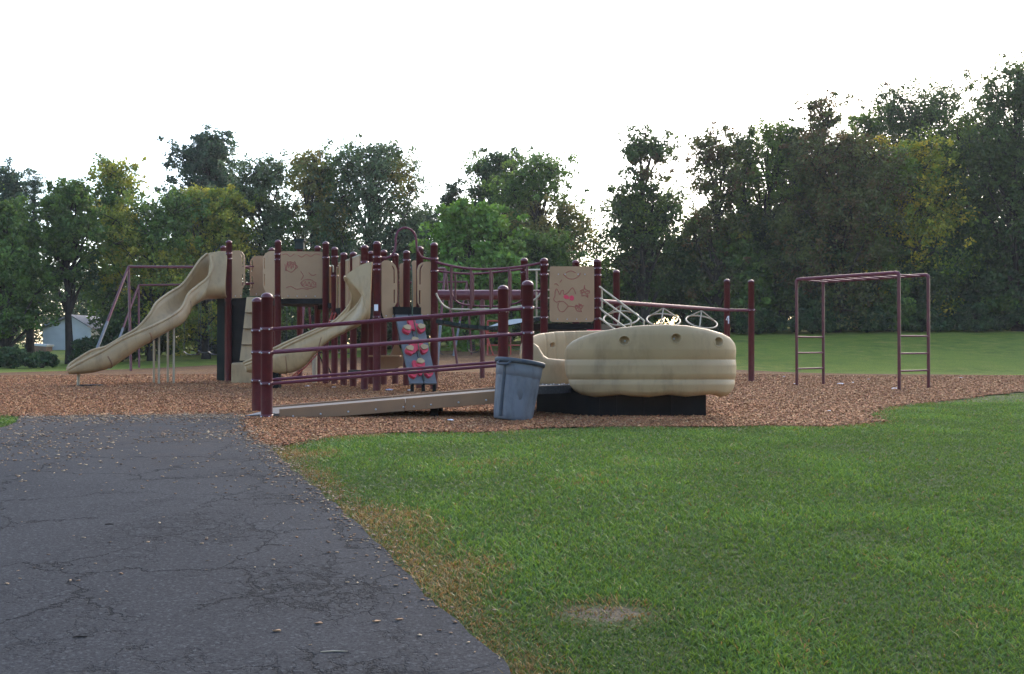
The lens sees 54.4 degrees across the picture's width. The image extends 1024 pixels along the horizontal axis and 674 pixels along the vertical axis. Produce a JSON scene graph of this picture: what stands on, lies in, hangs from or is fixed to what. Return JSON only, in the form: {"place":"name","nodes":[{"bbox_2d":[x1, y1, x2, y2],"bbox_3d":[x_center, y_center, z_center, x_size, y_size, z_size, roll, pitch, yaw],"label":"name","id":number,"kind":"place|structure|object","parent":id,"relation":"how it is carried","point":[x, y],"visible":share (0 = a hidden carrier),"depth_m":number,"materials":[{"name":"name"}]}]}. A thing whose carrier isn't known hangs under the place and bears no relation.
{"place":"outdoors","nodes":[
{"label":"outdoors","id":0,"kind":"place"},
{"bbox_2d":[0,413,510,673],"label":"path","id":1,"kind":"structure","parent":0,"point":[230,616],"depth_m":4.36,"materials":[{"name":"grey asphalt"}]},
{"bbox_2d":[0,412,499,658],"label":"strayed chips","id":2,"kind":"object","parent":1,"relation":"on","point":[71,416],"visible":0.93,"depth_m":8.44,"materials":[{"name":"brown wood"}]},
{"bbox_2d":[321,650,346,651],"bbox_3d":[-0.606,1.070,3.391,0.090,0.005,0.010,0,-1,0],"label":"stick","id":3,"kind":"object","parent":1,"relation":"on","point":[334,651],"visible":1,"depth_m":3.39,"materials":[{"name":"beige paint"}]},
{"bbox_2d":[0,327,1023,673],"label":"ground","id":4,"kind":"structure","parent":0,"point":[954,351],"depth_m":5.34,"materials":[{"name":"green plant"}]},
{"bbox_2d":[0,156,42,346],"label":"spruce tree","id":5,"kind":"object","parent":4,"relation":"on","point":[11,183],"visible":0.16,"depth_m":49.74,"materials":[{"name":"green plant"}]},
{"bbox_2d":[0,346,44,368],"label":"bush","id":6,"kind":"object","parent":4,"relation":"on","point":[14,356],"visible":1,"depth_m":36.77,"materials":[{"name":"green plant"}]},
{"bbox_2d":[14,169,52,352],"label":"spruce tree","id":7,"kind":"object","parent":4,"relation":"on","point":[35,189],"visible":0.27,"depth_m":48.93,"materials":[{"name":"green plant"}]},
{"bbox_2d":[0,192,69,365],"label":"broadleaf tree","id":8,"kind":"object","parent":4,"relation":"on","point":[19,301],"visible":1,"depth_m":40.16,"materials":[{"name":"green plant"}]},
{"bbox_2d":[34,343,53,351],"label":"shed","id":9,"kind":"structure","parent":4,"relation":"on","point":[42,347],"depth_m":58.10,"materials":[{"name":"white"}]},
{"bbox_2d":[28,350,59,367],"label":"bush","id":10,"kind":"object","parent":4,"relation":"on","point":[51,359],"visible":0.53,"depth_m":37.82,"materials":[{"name":"green plant"}]},
{"bbox_2d":[31,176,109,363],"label":"broadleaf tree","id":11,"kind":"object","parent":4,"relation":"on","point":[68,229],"visible":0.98,"depth_m":41.78,"materials":[{"name":"green plant"}]},
{"bbox_2d":[41,315,102,349],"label":"house","id":12,"kind":"structure","parent":4,"relation":"on","point":[54,335],"depth_m":62.01,"materials":[{"name":"paint"}]},
{"bbox_2d":[68,336,103,360],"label":"bush","id":13,"kind":"object","parent":4,"relation":"on","point":[82,345],"visible":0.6,"depth_m":40.75,"materials":[{"name":"green plant"}]},
{"bbox_2d":[75,153,149,314],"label":"broadleaf tree","id":14,"kind":"object","parent":4,"relation":"on","point":[112,180],"visible":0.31,"depth_m":45.65,"materials":[{"name":"green plant"}]},
{"bbox_2d":[95,310,143,361],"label":"shrub","id":15,"kind":"object","parent":4,"relation":"on","point":[109,336],"visible":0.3,"depth_m":43.51,"materials":[{"name":"green plant"}]},
{"bbox_2d":[76,188,214,360],"bbox_3d":[-16.475,-2.784,44.544,7.002,7.798,5.434,0,-1,0],"label":"broadleaf tree","id":16,"kind":"object","parent":4,"relation":"on","point":[151,233],"visible":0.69,"depth_m":43.57,"materials":[{"name":"green plant"}]},
{"bbox_2d":[121,306,176,355],"bbox_3d":[-18.404,-0.351,50.219,3.625,2.766,3.109,0,-1,0],"label":"shrub","id":17,"kind":"object","parent":4,"relation":"on","point":[163,344],"visible":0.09,"depth_m":49.44,"materials":[{"name":"green plant"}]},
{"bbox_2d":[165,308,216,354],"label":"shrub","id":18,"kind":"object","parent":4,"relation":"on","point":[214,349],"visible":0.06,"depth_m":49.93,"materials":[{"name":"green plant"}]},
{"bbox_2d":[153,122,253,353],"bbox_3d":[-16.443,-5.205,53.117,5.440,12.318,4.631,0,-1,0],"label":"pine tree","id":19,"kind":"object","parent":4,"relation":"on","point":[203,156],"visible":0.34,"depth_m":52.31,"materials":[{"name":"green plant"}]},
{"bbox_2d":[158,183,264,358],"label":"broadleaf tree","id":20,"kind":"object","parent":4,"relation":"on","point":[223,207],"visible":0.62,"depth_m":45.39,"materials":[{"name":"green plant"}]},
{"bbox_2d":[206,149,317,342],"bbox_3d":[-11.827,-4.033,48.142,5.999,9.995,4.426,0,-1,26],"label":"broadleaf tree","id":21,"kind":"object","parent":4,"relation":"on","point":[262,181],"visible":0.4,"depth_m":47.44,"materials":[{"name":"green plant"}]},
{"bbox_2d":[281,307,339,351],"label":"shrub","id":22,"kind":"object","parent":4,"relation":"on","point":[305,330],"visible":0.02,"depth_m":49.20,"materials":[{"name":"green plant"}]},
{"bbox_2d":[260,142,361,344],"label":"broadleaf tree","id":23,"kind":"object","parent":4,"relation":"on","point":[306,166],"visible":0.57,"depth_m":46.51,"materials":[{"name":"green plant"}]},
{"bbox_2d":[291,133,441,338],"bbox_3d":[-6.527,-4.314,46.946,6.888,10.244,5.713,0,-1,-31],"label":"broadleaf tree","id":24,"kind":"object","parent":4,"relation":"on","point":[376,170],"visible":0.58,"depth_m":46.26,"materials":[{"name":"green plant"}]},
{"bbox_2d":[347,322,400,349],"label":"shrub","id":25,"kind":"object","parent":4,"relation":"on","point":[359,338],"visible":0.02,"depth_m":49.29,"materials":[{"name":"green plant"}]},
{"bbox_2d":[0,222,789,350],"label":"distant wood","id":26,"kind":"object","parent":4,"relation":"on","point":[81,308],"visible":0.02,"depth_m":76.98,"materials":[{"name":"green plant"}]},
{"bbox_2d":[386,204,453,344],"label":"broadleaf tree","id":27,"kind":"object","parent":4,"relation":"on","point":[432,217],"visible":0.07,"depth_m":49.77,"materials":[{"name":"green plant"}]},
{"bbox_2d":[423,318,452,344],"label":"shrub","id":28,"kind":"object","parent":4,"relation":"on","point":[427,326],"visible":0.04,"depth_m":47.26,"materials":[{"name":"green plant"}]},
{"bbox_2d":[436,176,465,271],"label":"pine tree","id":29,"kind":"object","parent":4,"relation":"on","point":[450,194],"visible":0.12,"depth_m":51.93,"materials":[{"name":"green plant"}]},
{"bbox_2d":[408,195,539,351],"bbox_3d":[-1.577,-2.642,43.142,5.701,6.837,5.176,0,-1,0],"label":"maple tree","id":30,"kind":"object","parent":4,"relation":"on","point":[463,238],"visible":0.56,"depth_m":42.16,"materials":[{"name":"green plant"}]},
{"bbox_2d":[474,324,520,344],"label":"shrub","id":31,"kind":"object","parent":4,"relation":"on","point":[518,329],"visible":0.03,"depth_m":48.36,"materials":[{"name":"green plant"}]},
{"bbox_2d":[460,146,535,257],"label":"broadleaf tree","id":32,"kind":"object","parent":4,"relation":"on","point":[487,167],"visible":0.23,"depth_m":52.63,"materials":[{"name":"green plant"}]},
{"bbox_2d":[0,350,1023,445],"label":"mulch bed","id":33,"kind":"object","parent":4,"relation":"on","point":[446,358],"visible":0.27,"depth_m":28.38,"materials":[{"name":"brown wood"}]},
{"bbox_2d":[77,384,102,385],"bbox_3d":[-8.513,0.978,20.111,0.540,0.030,0.486,0,-1,0],"label":"rubber mat","id":34,"kind":"object","parent":33,"relation":"on","point":[90,385],"visible":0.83,"depth_m":20.03,"materials":[{"name":"black rubber"}]},
{"bbox_2d":[96,265,457,370],"bbox_3d":[-7.219,-0.560,31.392,11.052,3.502,3.214,0,-1,-11],"label":"swing set","id":35,"kind":"object","parent":33,"relation":"on","point":[127,274],"visible":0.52,"depth_m":31.80,"materials":[{"name":"red paint"}]},
{"bbox_2d":[183,302,201,354],"bbox_3d":[-10.269,-0.813,32.009,0.553,2.787,0.140,0,-1,0],"label":"swing","id":36,"kind":"object","parent":35,"relation":"hanging from","point":[184,331],"visible":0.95,"depth_m":32.00,"materials":[{"name":"grey rubber"}]},
{"bbox_2d":[109,281,472,368],"bbox_3d":[-8.216,-0.504,38.861,13.489,3.547,4.173,0,-1,-8],"label":"swing set","id":37,"kind":"object","parent":33,"relation":"on","point":[138,291],"visible":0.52,"depth_m":39.67,"materials":[{"name":"red paint"}]},
{"bbox_2d":[198,303,211,352],"bbox_3d":[-12.342,-0.716,40.009,0.553,2.713,0.140,0,-1,0],"label":"swing","id":38,"kind":"object","parent":37,"relation":"hanging from","point":[211,330],"visible":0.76,"depth_m":40.00,"materials":[{"name":"grey rubber"}]},
{"bbox_2d":[440,283,453,354],"bbox_3d":[-2.605,-0.711,40.009,0.553,2.924,0.140,0,-1,0],"label":"swing","id":39,"kind":"object","parent":37,"relation":"hanging from","point":[453,318],"visible":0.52,"depth_m":40.01,"materials":[{"name":"grey rubber"}]},
{"bbox_2d":[245,280,533,416],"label":"access ramp","id":40,"kind":"structure","parent":33,"relation":"on","point":[263,329],"depth_m":11.43,"materials":[{"name":"red paint"}]},
{"bbox_2d":[66,227,755,391],"bbox_3d":[-1.945,-0.650,20.561,14.239,3.472,6.244,0,-1,8],"label":"play structure","id":41,"kind":"object","parent":33,"relation":"on","point":[375,284],"visible":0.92,"depth_m":20.18,"materials":[{"name":"red paint"}]},
{"bbox_2d":[438,290,539,377],"bbox_3d":[-0.552,-0.025,24.401,2.778,2.258,0.250,0,-1,0],"label":"beam swing set","id":42,"kind":"object","parent":33,"relation":"on","point":[482,296],"visible":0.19,"depth_m":24.32,"materials":[{"name":"red paint"}]},
{"bbox_2d":[467,300,479,352],"bbox_3d":[-0.936,-0.317,24.404,0.313,1.424,0.140,0,-1,0],"label":"swing","id":43,"kind":"object","parent":42,"relation":"hanging from","point":[479,330],"visible":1,"depth_m":24.40,"materials":[{"name":"grey rubber"}]},
{"bbox_2d":[0,372,1023,444],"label":"loose wood chips","id":44,"kind":"object","parent":33,"relation":"on","point":[472,419],"visible":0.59,"depth_m":14.70,"materials":[{"name":"brown wood"}]},
{"bbox_2d":[494,357,544,419],"bbox_3d":[0.085,0.588,11.098,0.578,0.740,0.583,0,-1,0],"label":"litter bin","id":45,"kind":"object","parent":33,"relation":"on","point":[517,382],"visible":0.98,"depth_m":10.86,"materials":[{"name":"grey plastic"}]},
{"bbox_2d":[519,324,735,415],"bbox_3d":[1.317,0.418,12.396,2.713,1.102,2.321,0,-1,0],"label":"play boat","id":46,"kind":"object","parent":33,"relation":"on","point":[659,370],"visible":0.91,"depth_m":11.44,"materials":[{"name":"beige plastic"}]},
{"bbox_2d":[795,271,929,389],"bbox_3d":[6.860,-0.079,19.701,1.094,2.276,2.527,0,-1,-35],"label":"overhead ladder","id":47,"kind":"object","parent":33,"relation":"on","point":[897,275],"visible":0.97,"depth_m":19.27,"materials":[{"name":"metal"}]},
{"bbox_2d":[475,146,604,331],"bbox_3d":[1.384,-4.564,49.196,6.614,9.459,5.921,0,-1,0],"label":"broadleaf tree","id":48,"kind":"object","parent":4,"relation":"on","point":[534,189],"visible":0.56,"depth_m":48.46,"materials":[{"name":"green plant"}]},
{"bbox_2d":[508,226,587,337],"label":"broadleaf tree","id":49,"kind":"object","parent":4,"relation":"on","point":[538,247],"visible":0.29,"depth_m":44.36,"materials":[{"name":"green plant"}]},
{"bbox_2d":[581,271,610,323],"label":"shrub","id":50,"kind":"object","parent":4,"relation":"on","point":[602,313],"visible":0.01,"depth_m":49.19,"materials":[{"name":"green plant"}]},
{"bbox_2d":[561,181,699,324],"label":"vine tree","id":51,"kind":"object","parent":4,"relation":"on","point":[606,237],"visible":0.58,"depth_m":45.91,"materials":[{"name":"green plant"}]},
{"bbox_2d":[590,252,672,327],"bbox_3d":[5.899,-2.073,47.631,3.500,4.226,3.765,0,-1,40],"label":"shrub","id":52,"kind":"object","parent":4,"relation":"on","point":[608,284],"visible":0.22,"depth_m":46.69,"materials":[{"name":"green plant"}]},
{"bbox_2d":[603,123,690,324],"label":"vine tree","id":53,"kind":"object","parent":4,"relation":"on","point":[639,149],"visible":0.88,"depth_m":45.59,"materials":[{"name":"green plant"}]},
{"bbox_2d":[659,233,726,325],"bbox_3d":[8.349,-2.581,47.916,4.104,4.980,3.831,0,-1,19],"label":"shrub","id":54,"kind":"object","parent":4,"relation":"on","point":[695,268],"visible":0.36,"depth_m":46.91,"materials":[{"name":"green plant"}]},
{"bbox_2d":[682,304,736,332],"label":"bush","id":55,"kind":"object","parent":4,"relation":"on","point":[717,317],"visible":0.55,"depth_m":45.71,"materials":[{"name":"green plant"}]},
{"bbox_2d":[671,121,755,332],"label":"vine tree","id":56,"kind":"object","parent":4,"relation":"on","point":[706,223],"visible":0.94,"depth_m":46.17,"materials":[{"name":"green plant"}]},
{"bbox_2d":[696,230,778,331],"bbox_3d":[10.698,-2.675,47.112,3.984,4.969,3.965,0,-1,35],"label":"shrub","id":57,"kind":"object","parent":4,"relation":"on","point":[759,272],"visible":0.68,"depth_m":46.15,"materials":[{"name":"green plant"}]},
{"bbox_2d":[701,134,777,257],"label":"broadleaf tree","id":58,"kind":"object","parent":4,"relation":"on","point":[750,163],"visible":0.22,"depth_m":48.02,"materials":[{"name":"green plant"}]},
{"bbox_2d":[734,307,789,333],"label":"bush","id":59,"kind":"object","parent":4,"relation":"on","point":[780,324],"visible":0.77,"depth_m":45.25,"materials":[{"name":"green plant"}]},
{"bbox_2d":[723,219,810,329],"bbox_3d":[12.494,-2.942,48.238,4.375,5.518,3.754,0,-1,24],"label":"shrub","id":60,"kind":"object","parent":4,"relation":"on","point":[760,238],"visible":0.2,"depth_m":47.09,"materials":[{"name":"green plant"}]},
{"bbox_2d":[721,117,822,315],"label":"broadleaf tree","id":61,"kind":"object","parent":4,"relation":"on","point":[769,134],"visible":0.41,"depth_m":47.49,"materials":[{"name":"green plant"}]},
{"bbox_2d":[767,125,821,243],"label":"broadleaf tree","id":62,"kind":"object","parent":4,"relation":"on","point":[789,157],"visible":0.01,"depth_m":48.72,"materials":[{"name":"green plant"}]},
{"bbox_2d":[788,308,836,333],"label":"bush","id":63,"kind":"object","parent":4,"relation":"on","point":[807,319],"visible":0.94,"depth_m":45.05,"materials":[{"name":"green plant"}]},
{"bbox_2d":[778,87,870,308],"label":"vine tree","id":64,"kind":"object","parent":4,"relation":"on","point":[827,120],"visible":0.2,"depth_m":47.14,"materials":[{"name":"green plant"}]},
{"bbox_2d":[785,219,874,331],"bbox_3d":[14.986,-2.918,47.021,4.708,5.456,4.049,0,-1,-13],"label":"shrub","id":65,"kind":"object","parent":4,"relation":"on","point":[809,303],"visible":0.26,"depth_m":45.84,"materials":[{"name":"green plant"}]},
{"bbox_2d":[748,122,919,332],"bbox_3d":[14.777,-4.941,45.632,6.693,9.553,6.365,-1,-1,43],"label":"broadleaf tree","id":66,"kind":"object","parent":4,"relation":"on","point":[831,172],"visible":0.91,"depth_m":45.04,"materials":[{"name":"green plant"}]},
{"bbox_2d":[834,305,895,332],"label":"bush","id":67,"kind":"object","parent":4,"relation":"on","point":[867,326],"visible":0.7,"depth_m":45.14,"materials":[{"name":"green plant"}]},
{"bbox_2d":[837,105,904,233],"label":"broadleaf tree","id":68,"kind":"object","parent":4,"relation":"on","point":[869,120],"visible":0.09,"depth_m":49.68,"materials":[{"name":"green plant"}]},
{"bbox_2d":[844,232,934,331],"bbox_3d":[17.495,-2.518,46.592,4.018,4.839,4.024,0,-1,-24],"label":"shrub","id":69,"kind":"object","parent":4,"relation":"on","point":[908,306],"visible":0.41,"depth_m":45.46,"materials":[{"name":"green plant"}]},
{"bbox_2d":[842,126,998,316],"bbox_3d":[18.817,-5.008,46.804,8.071,9.370,6.887,0,-1,0],"label":"broadleaf tree","id":70,"kind":"object","parent":4,"relation":"on","point":[928,166],"visible":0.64,"depth_m":45.72,"materials":[{"name":"green plant"}]},
{"bbox_2d":[892,306,957,331],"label":"bush","id":71,"kind":"object","parent":4,"relation":"on","point":[938,321],"visible":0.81,"depth_m":45.11,"materials":[{"name":"green plant"}]},
{"bbox_2d":[833,73,1023,230],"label":"broadleaf tree","id":72,"kind":"object","parent":4,"relation":"on","point":[902,122],"visible":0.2,"depth_m":51.59,"materials":[{"name":"green plant"}]},
{"bbox_2d":[904,231,984,330],"bbox_3d":[19.959,-2.689,46.864,4.573,4.936,3.830,0,-1,-20],"label":"shrub","id":73,"kind":"object","parent":4,"relation":"on","point":[936,283],"visible":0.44,"depth_m":45.90,"materials":[{"name":"green plant"}]},
{"bbox_2d":[918,103,1023,229],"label":"broadleaf tree","id":74,"kind":"object","parent":4,"relation":"on","point":[958,128],"visible":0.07,"depth_m":49.76,"materials":[{"name":"green plant"}]},
{"bbox_2d":[952,302,1003,331],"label":"bush","id":75,"kind":"object","parent":4,"relation":"on","point":[965,320],"visible":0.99,"depth_m":45.14,"materials":[{"name":"green plant"}]},
{"bbox_2d":[935,48,1023,330],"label":"broadleaf tree","id":76,"kind":"object","parent":4,"relation":"on","point":[1003,172],"visible":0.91,"depth_m":45.50,"materials":[{"name":"green plant"}]},
{"bbox_2d":[987,302,1023,331],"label":"bush","id":77,"kind":"object","parent":4,"relation":"on","point":[1008,319],"visible":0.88,"depth_m":45.24,"materials":[{"name":"green plant"}]},
{"bbox_2d":[0,0,1023,343],"label":"sky","id":78,"kind":"structure","parent":0,"point":[80,79],"materials":[{"name":"white"}]},
{"bbox_2d":[925,374,1023,404],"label":"grass","id":79,"kind":"structure","parent":0,"point":[1005,398],"depth_m":15.34,"materials":[{"name":"green plant"}]}
]}

